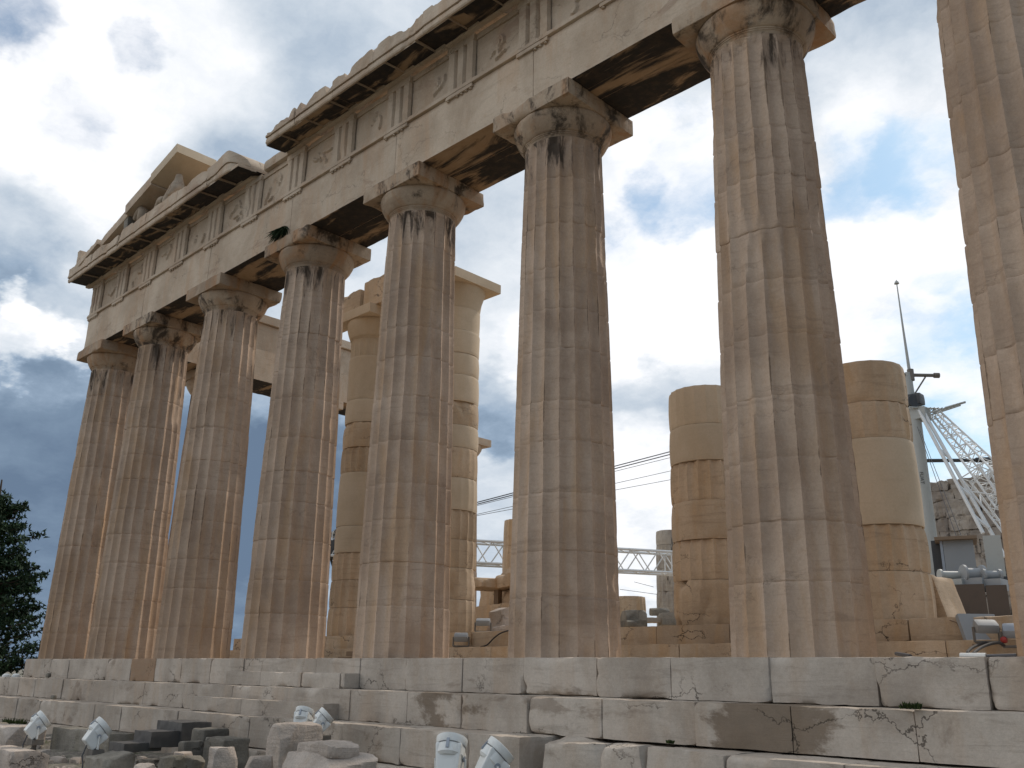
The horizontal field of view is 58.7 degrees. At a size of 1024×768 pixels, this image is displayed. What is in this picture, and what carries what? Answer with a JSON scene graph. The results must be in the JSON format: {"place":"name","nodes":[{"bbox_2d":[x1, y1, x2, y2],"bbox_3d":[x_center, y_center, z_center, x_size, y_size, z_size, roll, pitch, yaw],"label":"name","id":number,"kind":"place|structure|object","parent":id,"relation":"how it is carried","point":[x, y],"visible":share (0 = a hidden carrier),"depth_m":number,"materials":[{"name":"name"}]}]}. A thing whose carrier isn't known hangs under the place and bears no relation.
{"place":"outdoors","nodes":[
{"label":"outdoors","id":0,"kind":"place"},
{"bbox_2d":[0,669,173,767],"bbox_3d":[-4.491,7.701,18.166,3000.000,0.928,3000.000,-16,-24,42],"label":"ground","id":1,"kind":"structure","parent":0,"point":[150,756],"depth_m":17.92,"materials":[{"name":"grey stone"}]},
{"bbox_2d":[2,717,26,723],"bbox_3d":[-12.918,8.761,23.600,1.187,0.248,0.552,-16,-24,42],"label":"weed","id":2,"kind":"object","parent":1,"relation":"on","point":[14,721],"visible":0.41,"depth_m":23.43,"materials":[{"name":"green plant"}]},
{"bbox_2d":[0,724,46,746],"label":"stone block","id":3,"kind":"object","parent":1,"relation":"on","point":[13,734],"depth_m":19.50,"materials":[{"name":"grey stone"}]},
{"bbox_2d":[0,480,49,676],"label":"cypress tree","id":4,"kind":"object","parent":1,"relation":"on","point":[13,585],"visible":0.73,"depth_m":51.29,"materials":[{"name":"green plant"}]},
{"bbox_2d":[0,745,49,767],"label":"stone block","id":5,"kind":"object","parent":1,"relation":"on","point":[12,756],"depth_m":15.00,"materials":[{"name":"grey stone"}]},
{"bbox_2d":[22,710,50,750],"bbox_3d":[-8.256,6.183,15.689,0.422,1.059,0.504,-16,-24,42],"label":"floodlight","id":6,"kind":"object","parent":5,"relation":"on","point":[37,725],"visible":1,"depth_m":15.69,"materials":[{"name":"metal"}]},
{"bbox_2d":[0,737,158,767],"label":"rubble","id":7,"kind":"object","parent":1,"relation":"on","point":[63,759],"visible":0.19,"depth_m":16.93,"materials":[{"name":"stone"}]},
{"bbox_2d":[50,726,133,751],"bbox_3d":[-8.630,7.348,18.626,2.905,0.551,0.527,-16,-24,42],"label":"dark block","id":8,"kind":"object","parent":1,"relation":"on","point":[66,737],"depth_m":18.65,"materials":[{"name":"grey stone"}]},
{"bbox_2d":[81,716,111,767],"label":"floodlight","id":9,"kind":"object","parent":1,"relation":"on","point":[98,733],"visible":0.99,"depth_m":14.25,"materials":[{"name":"metal"}]},
{"bbox_2d":[84,750,135,767],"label":"rough stone","id":10,"kind":"object","parent":1,"relation":"on","point":[117,759],"visible":1,"depth_m":13.74,"materials":[{"name":"grey stone"}]},
{"bbox_2d":[109,740,160,751],"bbox_3d":[-6.880,6.618,16.642,0.635,0.165,0.710,-16,-24,42],"label":"dark slab","id":11,"kind":"object","parent":1,"relation":"on","point":[135,746],"depth_m":16.42,"materials":[{"name":"grey stone"}]},
{"bbox_2d":[134,729,179,747],"bbox_3d":[-6.553,6.602,16.971,0.723,0.290,0.712,-16,-24,42],"label":"dark slab","id":12,"kind":"object","parent":11,"relation":"on","point":[156,738],"depth_m":16.70,"materials":[{"name":"grey stone"}]},
{"bbox_2d":[157,719,211,741],"bbox_3d":[-6.283,6.657,17.412,1.010,0.416,0.616,-16,-24,42],"label":"dark slab","id":13,"kind":"object","parent":12,"relation":"on","point":[185,727],"depth_m":17.12,"materials":[{"name":"grey stone"}]},
{"bbox_2d":[134,763,155,767],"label":"rough stone","id":14,"kind":"object","parent":1,"relation":"on","point":[145,765],"visible":1,"depth_m":12.34,"materials":[{"name":"beige stone"}]},
{"bbox_2d":[158,755,204,767],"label":"rough stone","id":15,"kind":"object","parent":1,"relation":"on","point":[183,761],"visible":1,"depth_m":12.91,"materials":[{"name":"grey stone"}]},
{"bbox_2d":[174,751,192,755],"bbox_3d":[-4.869,5.714,13.415,0.226,0.561,0.310,-3,-18,12],"label":"stone block","id":16,"kind":"object","parent":1,"relation":"on","point":[184,753],"depth_m":13.41,"materials":[{"name":"beige stone"}]},
{"bbox_2d":[178,740,203,755],"bbox_3d":[-5.410,6.312,15.319,0.235,0.592,0.413,-16,-24,42],"label":"dark block","id":17,"kind":"object","parent":1,"relation":"on","point":[196,747],"depth_m":15.29,"materials":[{"name":"grey stone"}]},
{"bbox_2d":[191,727,228,741],"bbox_3d":[-5.424,6.537,16.279,0.477,0.744,0.521,-16,-24,42],"label":"dark block","id":18,"kind":"object","parent":1,"relation":"on","point":[201,734],"depth_m":16.21,"materials":[{"name":"grey stone"}]},
{"bbox_2d":[207,747,237,767],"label":"stone block","id":19,"kind":"object","parent":1,"relation":"on","point":[222,757],"depth_m":12.92,"materials":[{"name":"grey stone"}]},
{"bbox_2d":[202,736,249,767],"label":"dark block","id":20,"kind":"object","parent":1,"relation":"on","point":[240,745],"depth_m":15.10,"materials":[{"name":"grey stone"}]},
{"bbox_2d":[245,755,272,767],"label":"stone block","id":21,"kind":"object","parent":1,"relation":"on","point":[261,761],"depth_m":12.10,"materials":[{"name":"grey stone"}]},
{"bbox_2d":[266,721,322,767],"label":"stone block","id":22,"kind":"object","parent":1,"relation":"on","point":[284,739],"depth_m":13.45,"materials":[{"name":"grey stone"}]},
{"bbox_2d":[293,706,313,721],"bbox_3d":[-3.394,5.851,14.709,0.481,1.239,0.395,-16,-24,42],"label":"floodlight","id":23,"kind":"object","parent":1,"relation":"on","point":[303,713],"visible":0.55,"depth_m":14.80,"materials":[{"name":"metal"}]},
{"bbox_2d":[313,707,333,740],"bbox_3d":[-3.061,5.769,14.427,0.405,1.232,0.446,-16,-24,42],"label":"floodlight","id":24,"kind":"object","parent":1,"relation":"on","point":[324,719],"visible":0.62,"depth_m":14.48,"materials":[{"name":"metal"}]},
{"bbox_2d":[282,751,377,767],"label":"stone block","id":25,"kind":"object","parent":1,"relation":"on","point":[296,759],"depth_m":11.46,"materials":[{"name":"grey stone"}]},
{"bbox_2d":[297,740,358,758],"bbox_3d":[-2.351,4.688,11.694,0.784,0.226,0.503,-16,-24,42],"label":"stone slab","id":26,"kind":"object","parent":25,"relation":"on","point":[336,749],"depth_m":11.47,"materials":[{"name":"grey stone"}]},
{"bbox_2d":[434,732,467,767],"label":"floodlight","id":27,"kind":"object","parent":1,"relation":"on","point":[451,747],"visible":1,"depth_m":11.45,"materials":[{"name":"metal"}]},
{"bbox_2d":[475,736,513,767],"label":"floodlight","id":28,"kind":"object","parent":1,"relation":"on","point":[495,752],"visible":1,"depth_m":11.03,"materials":[{"name":"metal"}]},
{"bbox_2d":[0,656,1023,767],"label":"stepped platform","id":29,"kind":"structure","parent":1,"relation":"on","point":[703,712],"depth_m":12.62,"materials":[{"name":"stone"}]},
{"bbox_2d":[38,339,138,658],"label":"fluted column","id":30,"kind":"structure","parent":29,"relation":"on","point":[73,591],"depth_m":29.96,"materials":[{"name":"stone"}]},
{"bbox_2d":[68,0,865,347],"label":"entablature","id":31,"kind":"structure","parent":30,"relation":"on","point":[442,84],"depth_m":21.14,"materials":[{"name":"stone"}]},
{"bbox_2d":[76,250,85,263],"bbox_3d":[-15.563,-4.510,32.930,0.313,0.606,0.282,-16,-24,42],"label":"lion head spout","id":32,"kind":"object","parent":31,"relation":"on","point":[81,254],"visible":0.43,"depth_m":32.85,"materials":[{"name":"stone"}]},
{"bbox_2d":[133,206,148,220],"bbox_3d":[-12.204,-5.499,29.975,0.744,0.678,0.428,-16,-24,42],"label":"horse head statue","id":33,"kind":"object","parent":31,"relation":"on","point":[140,211],"visible":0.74,"depth_m":29.79,"materials":[{"name":"stone"}]},
{"bbox_2d":[75,144,216,279],"bbox_3d":[-12.416,-5.574,30.900,7.414,2.020,1.674,-16,-24,42],"label":"pediment corner","id":34,"kind":"object","parent":31,"relation":"on","point":[188,164],"visible":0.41,"depth_m":29.16,"materials":[{"name":"stone"}]},
{"bbox_2d":[154,174,184,206],"bbox_3d":[-10.876,-5.972,28.781,1.687,0.993,0.596,-16,-24,42],"label":"reclining statue","id":35,"kind":"object","parent":31,"relation":"on","point":[177,183],"visible":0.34,"depth_m":28.34,"materials":[{"name":"stone"}]},
{"bbox_2d":[265,226,288,245],"bbox_3d":[-6.084,-3.858,23.757,0.884,0.465,0.655,-16,-24,42],"label":"hanging plant","id":36,"kind":"object","parent":31,"relation":"hanging from","point":[277,233],"visible":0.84,"depth_m":23.66,"materials":[{"name":"green plant"}]},
{"bbox_2d":[85,311,202,658],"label":"fluted column","id":37,"kind":"structure","parent":29,"relation":"on","point":[127,607],"depth_m":27.54,"materials":[{"name":"stone"}]},
{"bbox_2d":[164,369,195,578],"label":"side column","id":38,"kind":"structure","parent":29,"relation":"on","point":[190,378],"depth_m":33.76,"materials":[{"name":"stone"}]},
{"bbox_2d":[153,272,281,658],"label":"fluted column","id":39,"kind":"structure","parent":29,"relation":"on","point":[196,615],"depth_m":24.66,"materials":[{"name":"stone"}]},
{"bbox_2d":[240,224,370,658],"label":"fluted column","id":40,"kind":"structure","parent":29,"relation":"on","point":[285,613],"depth_m":21.77,"materials":[{"name":"stone"}]},
{"bbox_2d":[339,401,343,409],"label":"side column","id":41,"kind":"structure","parent":29,"relation":"on","point":[341,403],"depth_m":37.62,"materials":[{"name":"stone"}]},
{"bbox_2d":[186,315,350,415],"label":"flank entablature","id":42,"kind":"structure","parent":41,"relation":"on","point":[267,336],"depth_m":35.85,"materials":[{"name":"stone"}]},
{"bbox_2d":[352,161,483,657],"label":"fluted column","id":43,"kind":"structure","parent":29,"relation":"on","point":[403,600],"depth_m":18.86,"materials":[{"name":"stone"}]},
{"bbox_2d":[474,437,490,606],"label":"side column","id":44,"kind":"structure","parent":29,"relation":"on","point":[483,443],"depth_m":43.06,"materials":[{"name":"stone"}]},
{"bbox_2d":[493,77,632,657],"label":"fluted column","id":45,"kind":"structure","parent":29,"relation":"on","point":[563,135],"depth_m":15.96,"materials":[{"name":"stone"}]},
{"bbox_2d":[229,615,1017,657],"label":"porch platform","id":46,"kind":"structure","parent":29,"relation":"on","point":[931,637],"depth_m":17.55,"materials":[{"name":"stone"}]},
{"bbox_2d":[326,302,380,635],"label":"ruined column","id":47,"kind":"structure","parent":46,"relation":"on","point":[361,324],"depth_m":28.01,"materials":[{"name":"stone"}]},
{"bbox_2d":[343,275,383,331],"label":"porch beam","id":48,"kind":"structure","parent":47,"relation":"on","point":[372,291],"depth_m":29.62,"materials":[{"name":"stone"}]},
{"bbox_2d":[452,633,469,646],"bbox_3d":[-1.234,6.211,22.104,0.422,0.340,0.216,0,-18,4],"label":"floodlight","id":49,"kind":"object","parent":46,"relation":"on","point":[460,637],"visible":0.99,"depth_m":22.05,"materials":[{"name":"grey metal"}]},
{"bbox_2d":[449,266,500,631],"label":"ruined column","id":50,"kind":"structure","parent":46,"relation":"on","point":[473,292],"depth_m":25.44,"materials":[{"name":"stone"}]},
{"bbox_2d":[474,618,491,631],"bbox_3d":[-0.724,6.043,22.809,0.442,0.349,0.191,0,-18,4],"label":"floodlight","id":51,"kind":"object","parent":46,"relation":"on","point":[482,622],"visible":0.98,"depth_m":22.75,"materials":[{"name":"grey metal"}]},
{"bbox_2d":[475,602,508,630],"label":"wall block","id":52,"kind":"structure","parent":46,"relation":"on","point":[482,611],"depth_m":30.85,"materials":[{"name":"stone"}]},
{"bbox_2d":[494,589,501,603],"bbox_3d":[-0.481,7.314,31.241,0.200,0.580,0.200,-16,-24,42],"label":"timber prop","id":53,"kind":"object","parent":52,"relation":"on","point":[497,596],"visible":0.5,"depth_m":31.17,"materials":[{"name":"brown wood"}]},
{"bbox_2d":[474,577,506,591],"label":"stone slab","id":54,"kind":"structure","parent":53,"relation":"on","point":[486,584],"depth_m":31.11,"materials":[{"name":"stone"}]},
{"bbox_2d":[502,590,509,602],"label":"stone block","id":55,"kind":"structure","parent":52,"relation":"on","point":[506,598],"depth_m":30.91,"materials":[{"name":"stone"}]},
{"bbox_2d":[495,573,509,589],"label":"stone slab","id":56,"kind":"structure","parent":55,"relation":"on","point":[502,581],"depth_m":30.72,"materials":[{"name":"stone"}]},
{"bbox_2d":[501,568,509,574],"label":"stone slab","id":57,"kind":"structure","parent":56,"relation":"on","point":[506,571],"depth_m":31.63,"materials":[{"name":"stone"}]},
{"bbox_2d":[479,590,508,605],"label":"stone block","id":58,"kind":"structure","parent":46,"relation":"on","point":[486,597],"depth_m":33.57,"materials":[{"name":"stone"}]},
{"bbox_2d":[480,630,507,646],"bbox_3d":[-0.418,6.026,21.538,0.841,0.400,0.064,-13,-22,37],"label":"cable","id":59,"kind":"object","parent":46,"relation":"on","point":[493,638],"visible":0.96,"depth_m":21.54,"materials":[{"name":"black rubber"}]},
{"bbox_2d":[486,607,508,630],"bbox_3d":[-0.188,6.333,24.365,0.899,0.736,0.699,-16,-24,42],"label":"rough stone","id":60,"kind":"object","parent":46,"relation":"on","point":[498,616],"visible":0.34,"depth_m":24.11,"materials":[{"name":"beige stone"}]},
{"bbox_2d":[492,625,508,630],"bbox_3d":[-0.060,6.385,23.642,0.798,0.225,0.518,-16,-24,42],"label":"rough stone","id":61,"kind":"object","parent":46,"relation":"on","point":[501,628],"visible":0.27,"depth_m":23.55,"materials":[{"name":"beige stone"}]},
{"bbox_2d":[620,620,646,626],"bbox_3d":[4.678,9.382,35.541,0.824,0.276,1.822,3,-18,-5],"label":"stacked block","id":62,"kind":"object","parent":46,"relation":"on","point":[633,623],"depth_m":34.71,"materials":[{"name":"grey stone"}]},
{"bbox_2d":[620,610,646,620],"bbox_3d":[4.869,9.395,36.564,0.822,0.580,1.428,3,-18,-5],"label":"stacked block","id":63,"kind":"object","parent":62,"relation":"on","point":[633,614],"depth_m":35.97,"materials":[{"name":"grey stone"}]},
{"bbox_2d":[619,596,645,616],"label":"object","id":64,"kind":"structure","parent":63,"relation":"on","point":[632,602],"depth_m":49.55,"materials":[{"name":"stone"}]},
{"bbox_2d":[647,617,660,622],"bbox_3d":[5.826,9.955,38.373,0.816,0.216,0.810,3,-18,-6],"label":"stacked block","id":65,"kind":"object","parent":46,"relation":"on","point":[653,620],"depth_m":38.01,"materials":[{"name":"beige stone"}]},
{"bbox_2d":[649,608,669,615],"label":"stacked block","id":66,"kind":"object","parent":65,"relation":"on","point":[654,611],"depth_m":40.12,"materials":[{"name":"grey stone"}]},
{"bbox_2d":[658,613,676,625],"bbox_3d":[6.612,9.895,38.264,0.823,0.517,0.770,3,-18,-5],"label":"stacked block","id":67,"kind":"object","parent":46,"relation":"on","point":[668,619],"depth_m":37.91,"materials":[{"name":"grey stone"}]},
{"bbox_2d":[669,384,729,624],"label":"ruined column","id":68,"kind":"structure","parent":46,"relation":"on","point":[699,549],"depth_m":19.01,"materials":[{"name":"stone"}]},
{"bbox_2d":[843,360,936,618],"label":"ruined column","id":69,"kind":"structure","parent":46,"relation":"on","point":[895,536],"depth_m":16.43,"materials":[{"name":"stone"}]},
{"bbox_2d":[931,575,965,617],"bbox_3d":[8.004,4.127,17.233,0.842,0.956,1.118,-16,-24,42],"label":"wall stub","id":70,"kind":"object","parent":46,"relation":"on","point":[948,601],"depth_m":16.92,"materials":[{"name":"stone"}]},
{"bbox_2d":[955,614,994,639],"bbox_3d":[7.423,3.884,14.456,0.600,0.468,0.291,1,-18,0],"label":"switch box","id":71,"kind":"object","parent":46,"relation":"on","point":[965,623],"visible":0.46,"depth_m":14.44,"materials":[{"name":"grey metal"}]},
{"bbox_2d":[972,619,1000,642],"bbox_3d":[7.184,3.749,13.798,0.421,0.356,0.208,1,-18,0],"label":"floodlight","id":72,"kind":"object","parent":46,"relation":"attached to","point":[985,626],"visible":0.97,"depth_m":13.74,"materials":[{"name":"grey metal"}]},
{"bbox_2d":[999,623,1016,647],"bbox_3d":[7.433,3.744,13.547,0.324,0.359,0.216,-7,-19,23],"label":"floodlight","id":73,"kind":"object","parent":46,"relation":"on","point":[1007,631],"visible":0.7,"depth_m":13.52,"materials":[{"name":"grey metal"}]},
{"bbox_2d":[666,740,674,743],"bbox_3d":[1.867,4.211,10.726,0.123,0.058,0.067,-16,-24,42],"label":"weed","id":74,"kind":"object","parent":29,"relation":"on","point":[670,741],"visible":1,"depth_m":10.71,"materials":[{"name":"green plant"}]},
{"bbox_2d":[330,280,1010,615],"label":"derrick crane","id":75,"kind":"object","parent":29,"relation":"on","point":[973,585],"visible":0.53,"depth_m":49.64,"materials":[{"name":"grey paint"}]},
{"bbox_2d":[931,535,976,576],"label":"site hut","id":76,"kind":"object","parent":75,"relation":"on","point":[951,553],"visible":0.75,"depth_m":44.66,"materials":[{"name":"metal"}]},
{"bbox_2d":[672,0,877,657],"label":"fluted column","id":77,"kind":"structure","parent":29,"relation":"on","point":[799,581],"depth_m":13.03,"materials":[{"name":"stone"}]},
{"bbox_2d":[894,652,911,656],"bbox_3d":[5.572,3.860,12.977,0.057,0.114,0.954,-3,-18,11],"label":"rod","id":78,"kind":"object","parent":29,"relation":"on","point":[901,654],"visible":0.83,"depth_m":12.92,"materials":[{"name":"metal"}]},
{"bbox_2d":[899,701,922,709],"bbox_3d":[4.211,3.393,9.622,0.254,0.087,0.131,-16,-24,42],"label":"weed","id":79,"kind":"object","parent":29,"relation":"on","point":[909,705],"visible":1,"depth_m":9.59,"materials":[{"name":"green plant"}]},
{"bbox_2d":[930,463,1012,614],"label":"ruined wall","id":80,"kind":"structure","parent":29,"relation":"on","point":[965,522],"depth_m":65.31,"materials":[{"name":"stone"}]},
{"bbox_2d":[959,653,985,656],"bbox_3d":[5.467,3.223,10.798,0.290,0.071,0.066,-16,-24,42],"label":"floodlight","id":81,"kind":"object","parent":29,"relation":"on","point":[972,654],"visible":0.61,"depth_m":10.78,"materials":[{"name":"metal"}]},
{"bbox_2d":[966,641,987,652],"bbox_3d":[6.736,3.839,13.260,0.112,0.225,1.217,-13,-22,37],"label":"cable","id":82,"kind":"object","parent":29,"relation":"on","point":[969,649],"visible":0.88,"depth_m":13.38,"materials":[{"name":"grey rubber"}]},
{"bbox_2d":[937,0,1023,656],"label":"fluted column","id":83,"kind":"structure","parent":29,"relation":"on","point":[982,46],"depth_m":11.24,"materials":[{"name":"stone"}]},
{"bbox_2d":[972,641,1004,652],"bbox_3d":[6.835,3.820,13.175,1.216,0.216,0.170,17,-24,-41],"label":"cable","id":84,"kind":"object","parent":29,"relation":"on","point":[986,645],"visible":0.93,"depth_m":13.41,"materials":[{"name":"grey rubber"}]},
{"bbox_2d":[986,653,1016,657],"bbox_3d":[5.691,3.163,10.590,0.325,0.058,0.049,-16,-24,42],"label":"pipe","id":85,"kind":"object","parent":29,"relation":"on","point":[1002,655],"visible":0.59,"depth_m":10.57,"materials":[{"name":"metal"}]},
{"bbox_2d":[338,651,352,657],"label":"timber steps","id":86,"kind":"structure","parent":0,"point":[349,653],"depth_m":23.61,"materials":[{"name":"brown wood"}]},
{"bbox_2d":[0,0,991,668],"label":"sky","id":87,"kind":"structure","parent":0,"point":[95,95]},
{"bbox_2d":[502,519,511,572],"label":"column","id":88,"kind":"structure","parent":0,"point":[506,560],"depth_m":44.51,"materials":[{"name":"stone"}]},
{"bbox_2d":[656,530,673,625],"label":"column","id":89,"kind":"structure","parent":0,"point":[665,586],"depth_m":53.08,"materials":[{"name":"stone"}]}
]}

